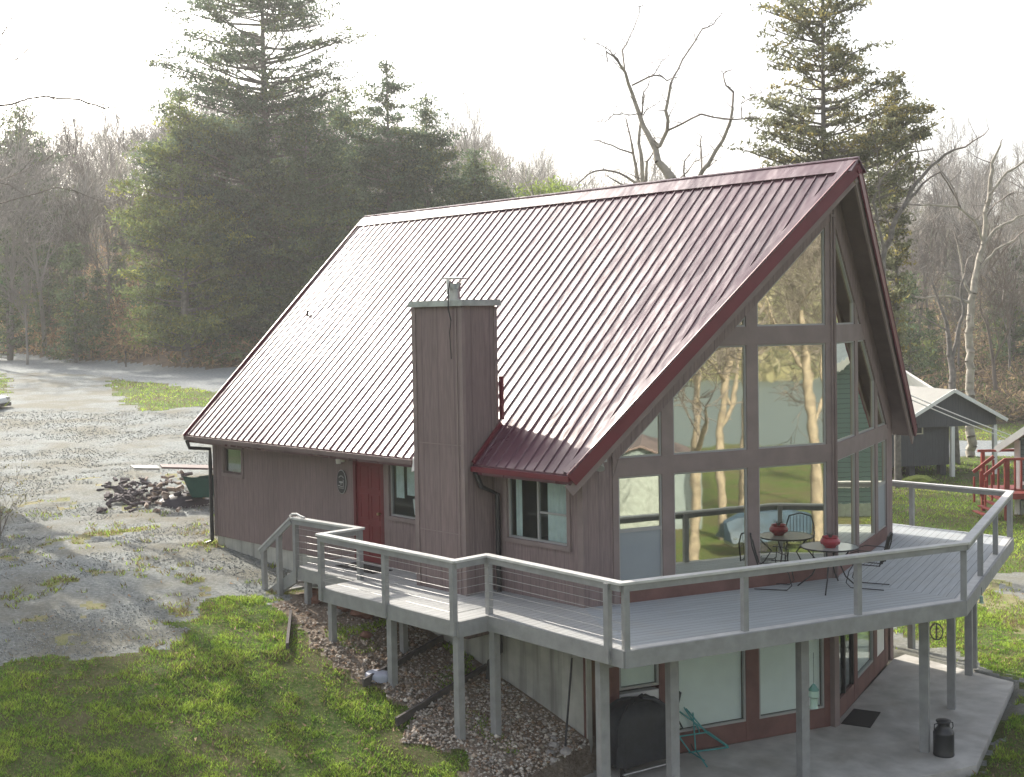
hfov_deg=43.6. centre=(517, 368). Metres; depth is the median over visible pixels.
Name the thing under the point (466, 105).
bare tree
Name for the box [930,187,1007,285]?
bare tree
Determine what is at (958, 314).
bare tree
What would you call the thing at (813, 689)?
bird feeder
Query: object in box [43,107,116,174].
bare tree
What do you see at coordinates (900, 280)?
bare tree
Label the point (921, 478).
bush
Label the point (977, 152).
bare tree
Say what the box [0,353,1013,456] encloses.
road
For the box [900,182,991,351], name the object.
bare tree
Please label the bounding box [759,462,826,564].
window
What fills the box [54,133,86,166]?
bare tree
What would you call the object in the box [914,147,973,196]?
bare tree
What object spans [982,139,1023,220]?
bare tree
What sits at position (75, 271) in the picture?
bare tree
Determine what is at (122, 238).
bare tree
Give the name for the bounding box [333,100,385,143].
bare tree
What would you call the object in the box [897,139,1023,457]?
bare tree
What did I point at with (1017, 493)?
red deck
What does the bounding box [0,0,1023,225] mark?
sky
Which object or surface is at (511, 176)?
bare tree
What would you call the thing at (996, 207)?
bare tree
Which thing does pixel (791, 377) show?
window
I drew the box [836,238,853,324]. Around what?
window
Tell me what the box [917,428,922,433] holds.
window
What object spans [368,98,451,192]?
bare tree
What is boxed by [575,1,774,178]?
bare tree
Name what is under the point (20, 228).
bare tree
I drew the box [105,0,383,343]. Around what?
cedar tree
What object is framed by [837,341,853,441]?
window
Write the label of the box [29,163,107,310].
bare tree
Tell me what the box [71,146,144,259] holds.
bare tree
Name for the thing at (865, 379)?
window
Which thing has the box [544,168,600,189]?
bare tree
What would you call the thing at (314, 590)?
rock
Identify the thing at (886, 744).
patio
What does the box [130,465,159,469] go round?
white board
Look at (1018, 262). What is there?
bare tree
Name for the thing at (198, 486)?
green tub
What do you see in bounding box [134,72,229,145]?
bare tree
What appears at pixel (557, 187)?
leafing tree
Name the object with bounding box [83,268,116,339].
cedar tree
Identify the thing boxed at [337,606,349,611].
rock
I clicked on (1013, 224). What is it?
bare tree
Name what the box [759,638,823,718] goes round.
window
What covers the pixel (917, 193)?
bare tree
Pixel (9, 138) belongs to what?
bare tree
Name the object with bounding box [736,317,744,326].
window
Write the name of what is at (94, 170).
bare tree
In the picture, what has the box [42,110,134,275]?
bare tree
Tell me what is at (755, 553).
patio chair
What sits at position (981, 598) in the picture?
feeder
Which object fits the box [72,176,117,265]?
bare tree
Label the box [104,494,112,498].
firewood log
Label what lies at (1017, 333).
cedar tree
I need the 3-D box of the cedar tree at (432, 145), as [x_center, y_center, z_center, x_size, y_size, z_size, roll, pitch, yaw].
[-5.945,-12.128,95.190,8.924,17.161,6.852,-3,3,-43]
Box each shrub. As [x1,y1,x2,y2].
[0,460,28,498]
[0,491,38,539]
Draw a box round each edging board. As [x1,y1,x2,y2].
[286,610,291,649]
[362,635,443,686]
[395,663,486,725]
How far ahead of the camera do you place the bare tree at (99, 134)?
179.59 m
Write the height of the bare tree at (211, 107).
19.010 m
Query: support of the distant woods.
on the forest floor
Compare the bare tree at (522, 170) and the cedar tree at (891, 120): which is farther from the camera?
the bare tree at (522, 170)
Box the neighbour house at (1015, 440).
[994,427,1023,514]
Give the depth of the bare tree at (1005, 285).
86.22 m
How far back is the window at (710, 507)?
21.72 m
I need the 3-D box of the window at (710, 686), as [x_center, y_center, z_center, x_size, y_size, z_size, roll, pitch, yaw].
[3.263,5.070,21.879,1.430,2.130,0.115,-2,2,-24]
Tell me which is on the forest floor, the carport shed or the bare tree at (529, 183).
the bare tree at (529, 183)
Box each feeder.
[808,652,818,708]
[978,587,983,602]
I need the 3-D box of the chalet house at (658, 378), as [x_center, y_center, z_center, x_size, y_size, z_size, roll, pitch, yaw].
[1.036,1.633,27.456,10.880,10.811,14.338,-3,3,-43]
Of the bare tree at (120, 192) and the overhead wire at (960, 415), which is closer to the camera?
the overhead wire at (960, 415)
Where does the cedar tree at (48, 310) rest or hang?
on the forest floor
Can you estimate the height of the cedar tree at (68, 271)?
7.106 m
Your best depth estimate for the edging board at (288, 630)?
22.82 m
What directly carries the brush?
on the forest floor
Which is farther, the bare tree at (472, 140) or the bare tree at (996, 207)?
the bare tree at (472, 140)
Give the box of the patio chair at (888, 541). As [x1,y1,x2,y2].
[846,532,892,590]
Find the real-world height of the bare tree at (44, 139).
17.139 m
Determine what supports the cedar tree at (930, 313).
on the forest floor
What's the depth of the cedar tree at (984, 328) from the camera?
119.91 m
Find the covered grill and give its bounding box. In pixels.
[610,693,665,776]
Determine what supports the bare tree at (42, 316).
on the forest floor
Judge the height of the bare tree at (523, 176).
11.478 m
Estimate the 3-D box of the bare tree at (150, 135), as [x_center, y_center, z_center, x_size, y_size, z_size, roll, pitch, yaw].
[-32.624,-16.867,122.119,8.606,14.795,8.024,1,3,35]
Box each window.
[221,446,243,478]
[386,465,414,523]
[503,478,570,551]
[618,474,661,530]
[619,411,660,457]
[619,527,662,580]
[619,664,658,690]
[673,345,746,454]
[674,468,747,574]
[679,651,745,732]
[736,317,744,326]
[757,229,824,325]
[757,343,825,448]
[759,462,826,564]
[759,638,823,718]
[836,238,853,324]
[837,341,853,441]
[838,453,854,554]
[858,340,873,433]
[858,631,872,677]
[859,445,874,544]
[878,399,884,426]
[878,440,885,485]
[878,482,885,530]
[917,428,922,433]
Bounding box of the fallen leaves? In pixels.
[1,472,1023,776]
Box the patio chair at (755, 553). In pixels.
[750,533,794,590]
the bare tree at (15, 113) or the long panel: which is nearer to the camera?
the long panel
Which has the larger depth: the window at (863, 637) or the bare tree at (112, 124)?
the bare tree at (112, 124)
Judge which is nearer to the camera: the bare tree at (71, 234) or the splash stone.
the splash stone
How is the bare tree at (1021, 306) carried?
on the forest floor
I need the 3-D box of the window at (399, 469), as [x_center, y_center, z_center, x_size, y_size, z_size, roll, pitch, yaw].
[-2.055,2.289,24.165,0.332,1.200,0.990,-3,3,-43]
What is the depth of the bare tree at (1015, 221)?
116.51 m
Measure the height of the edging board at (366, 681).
0.324 m
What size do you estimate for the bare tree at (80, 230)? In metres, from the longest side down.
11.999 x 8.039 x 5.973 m
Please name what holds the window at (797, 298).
in the chalet house at (658, 378)
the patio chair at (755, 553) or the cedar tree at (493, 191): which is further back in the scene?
the cedar tree at (493, 191)
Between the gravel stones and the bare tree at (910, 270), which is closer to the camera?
the gravel stones
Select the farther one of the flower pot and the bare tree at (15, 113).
the bare tree at (15, 113)
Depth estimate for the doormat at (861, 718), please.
23.27 m
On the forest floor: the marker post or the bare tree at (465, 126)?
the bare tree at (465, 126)
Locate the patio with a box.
[584,654,1013,776]
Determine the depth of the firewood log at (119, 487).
36.53 m
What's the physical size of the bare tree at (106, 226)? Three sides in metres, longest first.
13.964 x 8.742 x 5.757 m
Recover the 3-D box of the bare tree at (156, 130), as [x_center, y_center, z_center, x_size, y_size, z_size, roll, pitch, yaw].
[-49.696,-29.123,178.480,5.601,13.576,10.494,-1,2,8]
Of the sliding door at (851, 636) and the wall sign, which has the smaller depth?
the sliding door at (851, 636)
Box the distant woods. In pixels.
[0,108,1023,356]
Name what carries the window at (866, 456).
in the chalet house at (658, 378)
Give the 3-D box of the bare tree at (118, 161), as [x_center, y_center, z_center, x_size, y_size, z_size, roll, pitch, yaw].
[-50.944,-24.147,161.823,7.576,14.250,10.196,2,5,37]
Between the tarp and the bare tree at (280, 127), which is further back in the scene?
the bare tree at (280, 127)
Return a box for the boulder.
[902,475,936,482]
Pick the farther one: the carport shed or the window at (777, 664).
the carport shed
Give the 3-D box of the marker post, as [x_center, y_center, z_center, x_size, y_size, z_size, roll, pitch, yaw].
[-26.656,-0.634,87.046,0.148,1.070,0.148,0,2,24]
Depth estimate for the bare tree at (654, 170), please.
192.19 m
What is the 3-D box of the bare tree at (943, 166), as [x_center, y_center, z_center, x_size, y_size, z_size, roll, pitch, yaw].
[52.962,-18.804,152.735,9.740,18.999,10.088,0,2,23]
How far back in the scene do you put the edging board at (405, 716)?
21.02 m
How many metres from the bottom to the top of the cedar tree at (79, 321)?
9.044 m
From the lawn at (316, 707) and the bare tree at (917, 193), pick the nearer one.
the lawn at (316, 707)
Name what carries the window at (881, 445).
in the chalet house at (658, 378)
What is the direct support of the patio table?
on the wooden deck at (928, 574)
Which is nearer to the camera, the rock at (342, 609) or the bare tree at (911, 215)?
the rock at (342, 609)
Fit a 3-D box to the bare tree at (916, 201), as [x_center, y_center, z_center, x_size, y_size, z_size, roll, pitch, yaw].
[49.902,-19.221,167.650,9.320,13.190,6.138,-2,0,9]
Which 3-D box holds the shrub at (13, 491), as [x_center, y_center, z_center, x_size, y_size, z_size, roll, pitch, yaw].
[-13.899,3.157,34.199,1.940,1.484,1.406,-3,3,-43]
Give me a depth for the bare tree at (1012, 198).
126.28 m
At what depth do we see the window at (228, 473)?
28.64 m
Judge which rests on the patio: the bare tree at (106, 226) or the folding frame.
the folding frame
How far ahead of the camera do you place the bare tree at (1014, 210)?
153.87 m
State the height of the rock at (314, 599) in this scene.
0.256 m
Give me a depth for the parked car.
60.94 m
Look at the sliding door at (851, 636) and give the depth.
23.72 m
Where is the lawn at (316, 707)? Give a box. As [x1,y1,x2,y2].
[0,373,1023,776]
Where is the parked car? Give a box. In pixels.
[0,395,10,406]
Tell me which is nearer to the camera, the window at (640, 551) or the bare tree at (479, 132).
the window at (640, 551)
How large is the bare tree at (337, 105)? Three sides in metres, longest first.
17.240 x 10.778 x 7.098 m
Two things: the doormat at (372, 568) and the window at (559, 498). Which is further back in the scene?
the doormat at (372, 568)
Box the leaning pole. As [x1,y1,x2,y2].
[564,658,572,745]
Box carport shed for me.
[892,386,1008,476]
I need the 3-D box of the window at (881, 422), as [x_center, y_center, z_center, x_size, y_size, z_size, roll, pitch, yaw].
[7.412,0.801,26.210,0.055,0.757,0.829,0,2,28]
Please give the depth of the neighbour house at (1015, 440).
46.81 m
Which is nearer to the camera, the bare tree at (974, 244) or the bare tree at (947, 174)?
the bare tree at (974, 244)
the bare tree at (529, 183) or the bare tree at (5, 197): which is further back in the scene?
the bare tree at (529, 183)
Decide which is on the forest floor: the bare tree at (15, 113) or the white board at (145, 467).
the bare tree at (15, 113)
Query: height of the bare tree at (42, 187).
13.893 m
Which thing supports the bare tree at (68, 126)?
on the forest floor
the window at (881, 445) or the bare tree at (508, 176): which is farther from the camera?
the bare tree at (508, 176)
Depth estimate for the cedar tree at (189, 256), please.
84.11 m
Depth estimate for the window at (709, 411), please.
21.70 m
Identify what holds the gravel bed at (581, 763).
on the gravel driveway
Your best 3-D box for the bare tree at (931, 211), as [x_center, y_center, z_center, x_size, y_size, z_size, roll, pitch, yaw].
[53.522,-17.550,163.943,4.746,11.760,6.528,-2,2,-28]
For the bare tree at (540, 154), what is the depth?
189.37 m
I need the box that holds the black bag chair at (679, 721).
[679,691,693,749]
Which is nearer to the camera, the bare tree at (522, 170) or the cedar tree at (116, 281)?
the cedar tree at (116, 281)
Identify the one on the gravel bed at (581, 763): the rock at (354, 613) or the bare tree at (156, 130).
the rock at (354, 613)
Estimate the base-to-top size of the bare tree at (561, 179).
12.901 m
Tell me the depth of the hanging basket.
20.58 m
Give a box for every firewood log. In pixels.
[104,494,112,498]
[117,485,124,490]
[141,480,151,484]
[166,487,175,491]
[175,484,183,491]
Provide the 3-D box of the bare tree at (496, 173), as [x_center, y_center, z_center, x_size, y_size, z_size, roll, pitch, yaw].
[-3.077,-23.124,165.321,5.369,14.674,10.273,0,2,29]
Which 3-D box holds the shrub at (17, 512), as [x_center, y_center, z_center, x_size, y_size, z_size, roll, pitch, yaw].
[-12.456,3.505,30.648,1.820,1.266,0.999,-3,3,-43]
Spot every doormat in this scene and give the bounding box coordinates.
[335,562,392,573]
[841,709,880,727]
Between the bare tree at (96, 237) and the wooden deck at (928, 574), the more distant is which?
the bare tree at (96, 237)
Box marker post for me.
[124,351,126,366]
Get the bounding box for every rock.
[311,593,321,603]
[312,588,317,593]
[327,609,341,615]
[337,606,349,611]
[350,610,373,618]
[359,631,373,638]
[548,742,558,747]
[550,757,557,763]
[559,747,571,755]
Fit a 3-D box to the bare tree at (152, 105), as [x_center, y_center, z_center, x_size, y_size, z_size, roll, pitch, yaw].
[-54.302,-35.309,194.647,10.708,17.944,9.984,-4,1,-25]
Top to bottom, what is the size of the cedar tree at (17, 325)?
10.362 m
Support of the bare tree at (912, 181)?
on the forest floor
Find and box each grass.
[0,473,1023,645]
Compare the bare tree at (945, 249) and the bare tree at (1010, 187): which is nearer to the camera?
the bare tree at (945, 249)
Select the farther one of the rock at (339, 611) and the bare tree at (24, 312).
the bare tree at (24, 312)
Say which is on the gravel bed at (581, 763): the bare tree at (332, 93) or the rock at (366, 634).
the rock at (366, 634)
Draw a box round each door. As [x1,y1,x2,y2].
[356,461,381,563]
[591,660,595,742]
[841,634,853,692]
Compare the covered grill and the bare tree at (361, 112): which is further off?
the bare tree at (361, 112)
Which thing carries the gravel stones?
on the gravel driveway
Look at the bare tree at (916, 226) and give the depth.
107.97 m
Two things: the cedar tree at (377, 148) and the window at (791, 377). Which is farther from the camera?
the cedar tree at (377, 148)
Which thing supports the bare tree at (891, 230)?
on the lawn at (316, 707)
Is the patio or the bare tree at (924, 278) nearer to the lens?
the patio
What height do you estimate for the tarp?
0.400 m
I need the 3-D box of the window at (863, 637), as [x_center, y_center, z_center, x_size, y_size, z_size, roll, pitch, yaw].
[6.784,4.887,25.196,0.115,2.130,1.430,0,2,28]
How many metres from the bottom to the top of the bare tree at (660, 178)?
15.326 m
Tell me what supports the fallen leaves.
on the lawn at (316, 707)
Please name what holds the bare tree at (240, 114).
on the forest floor
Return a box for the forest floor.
[0,189,1023,423]
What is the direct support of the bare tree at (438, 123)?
on the forest floor
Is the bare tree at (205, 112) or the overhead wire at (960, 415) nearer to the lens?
the overhead wire at (960, 415)
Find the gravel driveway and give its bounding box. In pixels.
[0,370,1023,773]
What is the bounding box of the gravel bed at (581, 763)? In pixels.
[272,592,596,776]
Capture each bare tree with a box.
[0,0,71,186]
[0,74,135,205]
[0,86,124,353]
[0,102,104,316]
[0,125,71,315]
[0,130,76,359]
[0,147,56,245]
[0,189,39,290]
[0,222,46,338]
[0,236,52,364]
[1,117,66,179]
[9,169,81,285]
[28,181,114,315]
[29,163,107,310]
[36,160,111,289]
[42,97,99,193]
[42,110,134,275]
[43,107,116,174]
[43,136,106,201]
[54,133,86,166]
[63,149,134,293]
[64,141,117,194]
[70,126,145,224]
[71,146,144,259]
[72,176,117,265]
[74,149,117,231]
[75,84,151,223]
[76,108,123,165]
[89,115,122,163]
[94,159,130,250]
[97,149,149,297]
[103,117,156,196]
[104,169,216,346]
[111,103,160,184]
[124,115,204,258]
[130,79,191,133]
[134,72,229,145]
[141,113,167,190]
[165,72,273,121]
[212,82,285,147]
[256,99,322,156]
[274,95,378,153]
[309,77,353,133]
[319,87,361,131]
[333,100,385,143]
[338,125,413,213]
[350,97,410,138]
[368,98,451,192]
[409,96,469,199]
[416,77,509,185]
[439,123,485,200]
[446,112,511,174]
[449,102,509,172]
[485,162,522,195]
[486,133,523,189]
[486,161,519,194]
[501,160,537,192]
[512,158,545,185]
[512,170,544,192]
[514,128,569,184]
[530,141,560,186]
[537,162,573,187]
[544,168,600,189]
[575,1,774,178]
[576,91,655,184]
[634,150,679,180]
[651,169,683,179]
[839,92,988,276]
[870,182,943,239]
[877,182,963,282]
[879,189,992,351]
[886,233,949,363]
[886,267,921,309]
[894,153,926,214]
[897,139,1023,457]
[898,186,927,249]
[899,177,991,330]
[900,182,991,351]
[903,165,929,239]
[906,247,985,463]
[912,186,959,273]
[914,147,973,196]
[919,203,968,291]
[920,111,972,180]
[920,139,980,229]
[921,132,1005,279]
[921,170,1011,347]
[930,159,995,259]
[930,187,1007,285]
[930,245,992,369]
[935,202,1023,401]
[938,156,991,249]
[948,129,1007,212]
[949,154,980,196]
[955,142,1001,214]
[964,179,1022,262]
[969,213,1023,379]
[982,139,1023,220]
[984,153,1023,233]
[987,189,1023,285]
[991,186,1023,238]
[991,228,1023,292]
[996,162,1023,242]
[1005,194,1023,244]
[1012,275,1023,320]
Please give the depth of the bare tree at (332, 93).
191.73 m
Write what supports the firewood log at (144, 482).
on the gravel driveway
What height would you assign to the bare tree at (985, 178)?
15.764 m
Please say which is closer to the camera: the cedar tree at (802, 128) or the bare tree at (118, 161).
the cedar tree at (802, 128)
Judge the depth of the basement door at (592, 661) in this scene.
20.97 m
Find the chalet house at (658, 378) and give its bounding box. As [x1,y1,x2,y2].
[182,156,917,765]
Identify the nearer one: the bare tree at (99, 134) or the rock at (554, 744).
the rock at (554, 744)
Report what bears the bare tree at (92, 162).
on the forest floor
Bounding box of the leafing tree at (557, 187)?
[510,175,581,197]
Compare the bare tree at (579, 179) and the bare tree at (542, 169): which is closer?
the bare tree at (579, 179)
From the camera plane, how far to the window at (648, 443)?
21.18 m
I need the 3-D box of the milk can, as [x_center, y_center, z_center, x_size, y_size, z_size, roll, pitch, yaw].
[7.090,6.136,21.290,0.344,0.600,0.344,-3,3,-43]
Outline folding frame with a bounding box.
[679,707,728,766]
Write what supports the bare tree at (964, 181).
on the forest floor
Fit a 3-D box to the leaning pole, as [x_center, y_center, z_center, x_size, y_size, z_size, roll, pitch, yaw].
[0.822,5.442,20.696,0.034,1.412,0.532,0,2,19]
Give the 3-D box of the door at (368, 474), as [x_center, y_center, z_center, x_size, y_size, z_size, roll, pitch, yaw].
[-2.893,2.782,24.909,0.129,2.000,0.820,-3,3,-43]
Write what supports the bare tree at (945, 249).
on the forest floor
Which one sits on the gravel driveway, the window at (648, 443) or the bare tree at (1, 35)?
the bare tree at (1, 35)
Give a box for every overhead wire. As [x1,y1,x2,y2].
[911,395,1010,435]
[912,400,1005,438]
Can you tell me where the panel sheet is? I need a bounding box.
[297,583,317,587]
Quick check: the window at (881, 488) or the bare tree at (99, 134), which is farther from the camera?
the bare tree at (99, 134)
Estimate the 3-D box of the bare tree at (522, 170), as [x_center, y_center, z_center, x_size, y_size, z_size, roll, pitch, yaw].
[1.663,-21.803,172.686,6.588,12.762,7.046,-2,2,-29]
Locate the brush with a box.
[0,225,1023,422]
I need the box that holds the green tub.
[182,475,213,505]
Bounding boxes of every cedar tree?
[0,225,50,359]
[24,244,69,332]
[38,241,108,362]
[50,221,86,289]
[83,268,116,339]
[100,237,132,302]
[101,88,289,366]
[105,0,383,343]
[119,198,149,257]
[214,89,368,347]
[311,80,393,234]
[334,54,439,240]
[381,89,489,208]
[436,142,532,204]
[721,0,928,225]
[852,67,950,488]
[876,232,922,324]
[889,271,963,387]
[916,309,947,377]
[934,249,966,312]
[975,244,1023,366]
[976,279,1003,333]
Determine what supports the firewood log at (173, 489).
on the firewood log
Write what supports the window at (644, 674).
in the chalet house at (658, 378)
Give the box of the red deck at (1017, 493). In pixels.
[972,449,1023,520]
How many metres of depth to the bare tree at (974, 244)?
107.03 m
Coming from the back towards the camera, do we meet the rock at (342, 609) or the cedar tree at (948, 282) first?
the cedar tree at (948, 282)
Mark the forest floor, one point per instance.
(163, 360)
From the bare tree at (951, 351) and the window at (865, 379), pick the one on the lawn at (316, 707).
the bare tree at (951, 351)
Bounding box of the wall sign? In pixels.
[337,470,346,493]
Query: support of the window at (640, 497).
in the chalet house at (658, 378)
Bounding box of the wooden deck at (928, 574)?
[258,480,1013,776]
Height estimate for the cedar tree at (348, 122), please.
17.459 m
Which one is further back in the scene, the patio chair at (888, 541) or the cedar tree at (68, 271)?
the cedar tree at (68, 271)
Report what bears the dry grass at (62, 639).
on the lawn at (316, 707)
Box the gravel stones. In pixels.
[0,407,300,663]
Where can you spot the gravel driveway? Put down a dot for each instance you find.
(40, 392)
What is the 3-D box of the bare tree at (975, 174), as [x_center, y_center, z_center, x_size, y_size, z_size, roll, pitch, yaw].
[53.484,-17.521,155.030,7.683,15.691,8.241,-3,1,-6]
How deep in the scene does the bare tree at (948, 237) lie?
135.27 m
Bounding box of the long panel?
[160,464,212,469]
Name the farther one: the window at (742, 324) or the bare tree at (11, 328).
the bare tree at (11, 328)
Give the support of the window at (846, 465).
in the chalet house at (658, 378)
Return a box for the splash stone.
[365,669,387,682]
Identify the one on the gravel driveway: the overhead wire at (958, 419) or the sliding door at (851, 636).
the overhead wire at (958, 419)
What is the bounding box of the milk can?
[933,718,954,757]
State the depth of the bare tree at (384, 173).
97.93 m
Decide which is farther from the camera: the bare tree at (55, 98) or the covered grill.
the bare tree at (55, 98)
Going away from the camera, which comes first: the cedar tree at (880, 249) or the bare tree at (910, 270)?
the bare tree at (910, 270)
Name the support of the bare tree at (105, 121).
on the forest floor
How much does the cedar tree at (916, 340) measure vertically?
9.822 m
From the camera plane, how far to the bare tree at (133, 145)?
165.76 m
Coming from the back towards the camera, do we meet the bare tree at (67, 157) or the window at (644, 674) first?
the bare tree at (67, 157)
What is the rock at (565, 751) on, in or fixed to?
on the gravel bed at (581, 763)
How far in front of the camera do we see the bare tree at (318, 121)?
121.61 m
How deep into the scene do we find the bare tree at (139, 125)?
191.99 m
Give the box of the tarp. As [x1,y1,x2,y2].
[155,493,208,508]
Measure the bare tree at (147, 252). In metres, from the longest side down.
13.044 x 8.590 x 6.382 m
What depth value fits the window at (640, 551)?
21.17 m
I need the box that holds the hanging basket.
[930,621,942,639]
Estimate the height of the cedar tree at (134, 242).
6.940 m
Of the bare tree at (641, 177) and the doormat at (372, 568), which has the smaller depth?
the doormat at (372, 568)
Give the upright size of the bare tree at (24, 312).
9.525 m
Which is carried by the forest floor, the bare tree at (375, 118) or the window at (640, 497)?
the bare tree at (375, 118)
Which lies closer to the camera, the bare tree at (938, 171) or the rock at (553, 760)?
the rock at (553, 760)
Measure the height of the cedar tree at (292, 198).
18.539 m
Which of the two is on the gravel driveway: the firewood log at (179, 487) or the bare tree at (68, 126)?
the firewood log at (179, 487)
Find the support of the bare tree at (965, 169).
on the forest floor
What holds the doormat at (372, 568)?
on the wooden deck at (928, 574)

